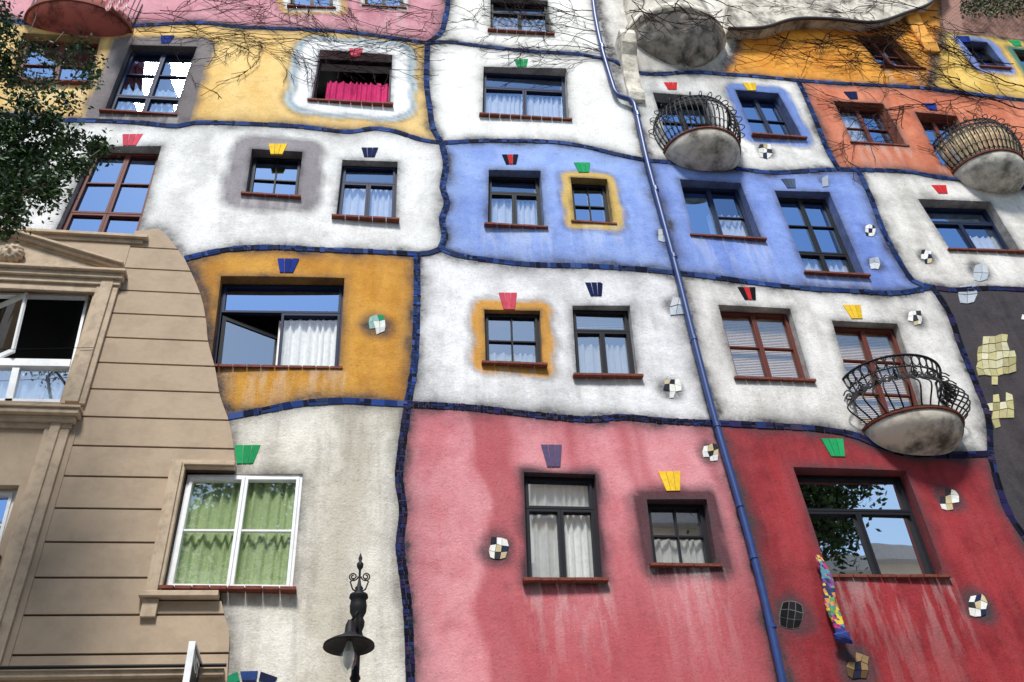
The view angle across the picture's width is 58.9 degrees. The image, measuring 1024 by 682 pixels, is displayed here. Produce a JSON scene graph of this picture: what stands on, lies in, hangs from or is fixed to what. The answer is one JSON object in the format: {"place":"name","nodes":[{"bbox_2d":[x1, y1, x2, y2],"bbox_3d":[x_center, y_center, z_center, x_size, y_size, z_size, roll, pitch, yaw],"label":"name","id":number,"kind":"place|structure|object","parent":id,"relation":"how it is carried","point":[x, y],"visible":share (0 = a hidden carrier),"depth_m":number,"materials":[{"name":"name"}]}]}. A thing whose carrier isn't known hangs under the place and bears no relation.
{"place":"outdoors","nodes":[
{"label":"outdoors","id":0,"kind":"place"},
{"label":"ground","id":1,"kind":"structure","parent":0,"visible":0},
{"bbox_2d":[0,0,120,246],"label":"tree","id":2,"kind":"object","parent":1,"relation":"on","point":[22,175],"visible":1,"depth_m":11.48,"materials":[{"name":"green plant"}]},
{"bbox_2d":[0,227,302,681],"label":"townhouse","id":3,"kind":"structure","parent":1,"relation":"on","point":[115,435],"depth_m":12.00,"materials":[{"name":"beige stone"}]},
{"bbox_2d":[0,490,17,559],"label":"window","id":4,"kind":"structure","parent":3,"relation":"in","point":[7,497],"depth_m":11.62,"materials":[{"name":"blue glass"}]},
{"bbox_2d":[0,292,89,401],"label":"window","id":5,"kind":"structure","parent":3,"relation":"in","point":[21,379],"depth_m":13.09,"materials":[{"name":"clear glass"}]},
{"bbox_2d":[182,641,202,681],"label":"hanging sign","id":6,"kind":"object","parent":3,"relation":"attached to","point":[192,665],"visible":1,"depth_m":9.99,"materials":[{"name":"metal"}]},
{"bbox_2d":[158,475,302,593],"bbox_3d":[-3.580,2.477,11.801,1.661,1.747,0.311,2,-40,-9],"label":"window","id":7,"kind":"structure","parent":3,"relation":"in","point":[235,533],"depth_m":11.85,"materials":[{"name":"green glass"}]},
{"bbox_2d":[0,0,1023,681],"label":"apartment building","id":8,"kind":"structure","parent":1,"relation":"on","point":[654,354],"depth_m":15.23,"materials":[{"name":"paint"}]},
{"bbox_2d":[9,41,98,84],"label":"window","id":9,"kind":"structure","parent":8,"relation":"in","point":[34,62],"depth_m":17.77,"materials":[{"name":"blue glass"}]},
{"bbox_2d":[61,153,158,233],"bbox_3d":[-6.876,-2.514,15.529,1.411,2.495,0.330,2,-40,-9],"label":"window","id":10,"kind":"structure","parent":8,"relation":"in","point":[112,199],"depth_m":15.65,"materials":[{"name":"blue glass"}]},
{"bbox_2d":[105,0,127,10],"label":"hanging cloth","id":11,"kind":"object","parent":8,"relation":"hanging from","point":[116,4],"visible":1,"depth_m":17.77,"materials":[{"name":"pink fabric"}]},
{"bbox_2d":[99,52,193,115],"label":"window","id":12,"kind":"structure","parent":8,"relation":"in","point":[147,102],"depth_m":17.52,"materials":[{"name":"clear glass"}]},
{"bbox_2d":[241,157,301,199],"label":"window","id":13,"kind":"structure","parent":8,"relation":"in","point":[269,177],"depth_m":16.51,"materials":[{"name":"blue glass"}]},
{"bbox_2d":[205,284,343,368],"bbox_3d":[-3.644,-0.193,14.288,2.015,1.981,0.509,2,-40,-9],"label":"window","id":14,"kind":"structure","parent":8,"relation":"in","point":[310,344],"depth_m":14.39,"materials":[{"name":"blue glass"}]},
{"bbox_2d":[128,0,456,98],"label":"creeper","id":15,"kind":"object","parent":8,"relation":"attached to","point":[278,39],"visible":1,"depth_m":18.96,"materials":[{"name":"brown plant"}]},
{"bbox_2d":[287,0,335,8],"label":"window","id":16,"kind":"structure","parent":8,"relation":"in","point":[308,3],"depth_m":20.35,"materials":[{"name":"blue glass"}]},
{"bbox_2d":[307,59,392,107],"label":"window","id":17,"kind":"structure","parent":8,"relation":"in","point":[342,93],"depth_m":18.71,"materials":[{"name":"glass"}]},
{"bbox_2d":[332,166,398,222],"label":"window","id":18,"kind":"structure","parent":8,"relation":"in","point":[358,201],"depth_m":16.58,"materials":[{"name":"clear glass"}]},
{"bbox_2d":[362,0,406,8],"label":"window","id":19,"kind":"structure","parent":8,"relation":"in","point":[383,3],"depth_m":20.80,"materials":[{"name":"blue glass"}]},
{"bbox_2d":[481,314,547,367],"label":"window","id":20,"kind":"structure","parent":8,"relation":"in","point":[511,340],"depth_m":14.79,"materials":[{"name":"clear glass"}]},
{"bbox_2d":[424,0,607,74],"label":"creeper","id":21,"kind":"object","parent":8,"relation":"attached to","point":[547,23],"visible":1,"depth_m":20.58,"materials":[{"name":"brown plant"}]},
{"bbox_2d":[484,177,547,228],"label":"window","id":22,"kind":"structure","parent":8,"relation":"in","point":[503,214],"depth_m":16.98,"materials":[{"name":"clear glass"}]},
{"bbox_2d":[487,2,554,35],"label":"window","id":23,"kind":"structure","parent":8,"relation":"in","point":[499,28],"depth_m":21.22,"materials":[{"name":"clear glass"}]},
{"bbox_2d":[479,73,571,121],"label":"window","id":24,"kind":"structure","parent":8,"relation":"in","point":[496,106],"depth_m":19.28,"materials":[{"name":"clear glass"}]},
{"bbox_2d":[522,477,608,583],"bbox_3d":[0.662,2.612,12.615,1.190,1.696,0.351,2,-40,-9],"label":"window","id":25,"kind":"structure","parent":8,"relation":"in","point":[561,523],"depth_m":12.67,"materials":[{"name":"white glass"}]},
{"bbox_2d":[571,184,616,224],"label":"window","id":26,"kind":"structure","parent":8,"relation":"in","point":[590,204],"depth_m":17.23,"materials":[{"name":"blue glass"}]},
{"bbox_2d":[573,310,643,378],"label":"window","id":27,"kind":"structure","parent":8,"relation":"in","point":[602,339],"depth_m":15.01,"materials":[{"name":"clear glass"}]},
{"bbox_2d":[656,102,710,139],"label":"window","id":28,"kind":"structure","parent":8,"relation":"in","point":[659,107],"depth_m":19.71,"materials":[{"name":"blue glass"}]},
{"bbox_2d":[647,504,722,567],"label":"window","id":29,"kind":"structure","parent":8,"relation":"in","point":[679,535],"depth_m":12.86,"materials":[{"name":"clear glass"}]},
{"bbox_2d":[617,0,755,47],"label":"creeper","id":30,"kind":"object","parent":8,"relation":"attached to","point":[675,9],"visible":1,"depth_m":19.99,"materials":[{"name":"brown plant"}]},
{"bbox_2d":[682,188,766,241],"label":"window","id":31,"kind":"structure","parent":8,"relation":"in","point":[705,221],"depth_m":17.72,"materials":[{"name":"blue glass"}]},
{"bbox_2d":[720,311,816,382],"bbox_3d":[4.231,0.093,15.400,1.412,1.649,0.322,2,-40,-9],"label":"window","id":32,"kind":"structure","parent":8,"relation":"in","point":[752,317],"depth_m":15.52,"materials":[{"name":"clear glass"}]},
{"bbox_2d":[738,97,807,139],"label":"window","id":33,"kind":"structure","parent":8,"relation":"in","point":[765,118],"depth_m":20.03,"materials":[{"name":"blue glass"}]},
{"bbox_2d":[778,198,870,277],"bbox_3d":[5.885,-2.028,17.593,1.291,2.428,0.451,2,-40,-9],"label":"window","id":34,"kind":"structure","parent":8,"relation":"in","point":[814,231],"depth_m":17.73,"materials":[{"name":"blue glass"}]},
{"bbox_2d":[815,555,854,643],"bbox_3d":[4.314,3.466,12.240,0.278,1.261,0.145,2,-40,-9],"label":"scarf","id":35,"kind":"object","parent":8,"relation":"hanging from","point":[841,635],"visible":1,"depth_m":12.15,"materials":[{"name":"fabric"}]},
{"bbox_2d":[837,107,909,146],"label":"window","id":36,"kind":"structure","parent":8,"relation":"in","point":[874,134],"depth_m":20.35,"materials":[{"name":"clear glass"}]},
{"bbox_2d":[796,475,951,578],"bbox_3d":[5.191,2.719,13.374,1.910,1.796,0.350,2,-40,-9],"label":"window","id":37,"kind":"structure","parent":8,"relation":"in","point":[864,526],"depth_m":13.48,"materials":[{"name":"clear glass"}]},
{"bbox_2d":[727,0,1023,186],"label":"creeper","id":38,"kind":"object","parent":8,"relation":"attached to","point":[882,30],"visible":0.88,"depth_m":21.85,"materials":[{"name":"brown plant"}]},
{"bbox_2d":[834,327,917,423],"bbox_3d":[6.185,0.648,15.462,1.439,2.255,0.132,2,-40,-9],"label":"window","id":39,"kind":"structure","parent":8,"relation":"in","point":[861,332],"depth_m":15.71,"materials":[{"name":"clear glass"}]},
{"bbox_2d":[860,41,925,69],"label":"window","id":40,"kind":"structure","parent":8,"relation":"in","point":[888,58],"depth_m":22.50,"materials":[{"name":"brown glass"}]},
{"bbox_2d":[919,120,967,164],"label":"window","id":41,"kind":"structure","parent":8,"relation":"in","point":[931,128],"depth_m":20.71,"materials":[{"name":"brown glass"}]},
{"bbox_2d":[923,207,1023,253],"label":"window","id":42,"kind":"structure","parent":8,"relation":"in","point":[950,223],"depth_m":18.54,"materials":[{"name":"blue glass"}]},
{"bbox_2d":[966,47,1011,69],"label":"window","id":43,"kind":"structure","parent":8,"relation":"in","point":[978,51],"depth_m":23.09,"materials":[{"name":"black glass"}]},
{"bbox_2d":[959,0,1023,18],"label":"evergreen shrub","id":44,"kind":"object","parent":8,"relation":"on","point":[986,5],"visible":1,"depth_m":23.72,"materials":[{"name":"green plant"}]},
{"bbox_2d":[1017,55,1023,65],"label":"window","id":45,"kind":"structure","parent":8,"relation":"in","point":[1021,57],"depth_m":23.46,"materials":[{"name":"blue glass"}]},
{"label":"pavement","id":46,"kind":"structure","parent":0,"visible":0},
{"bbox_2d":[323,553,374,681],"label":"street lamp","id":47,"kind":"object","parent":46,"relation":"on","point":[351,644],"visible":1,"depth_m":8.05,"materials":[{"name":"metal"}]}
]}

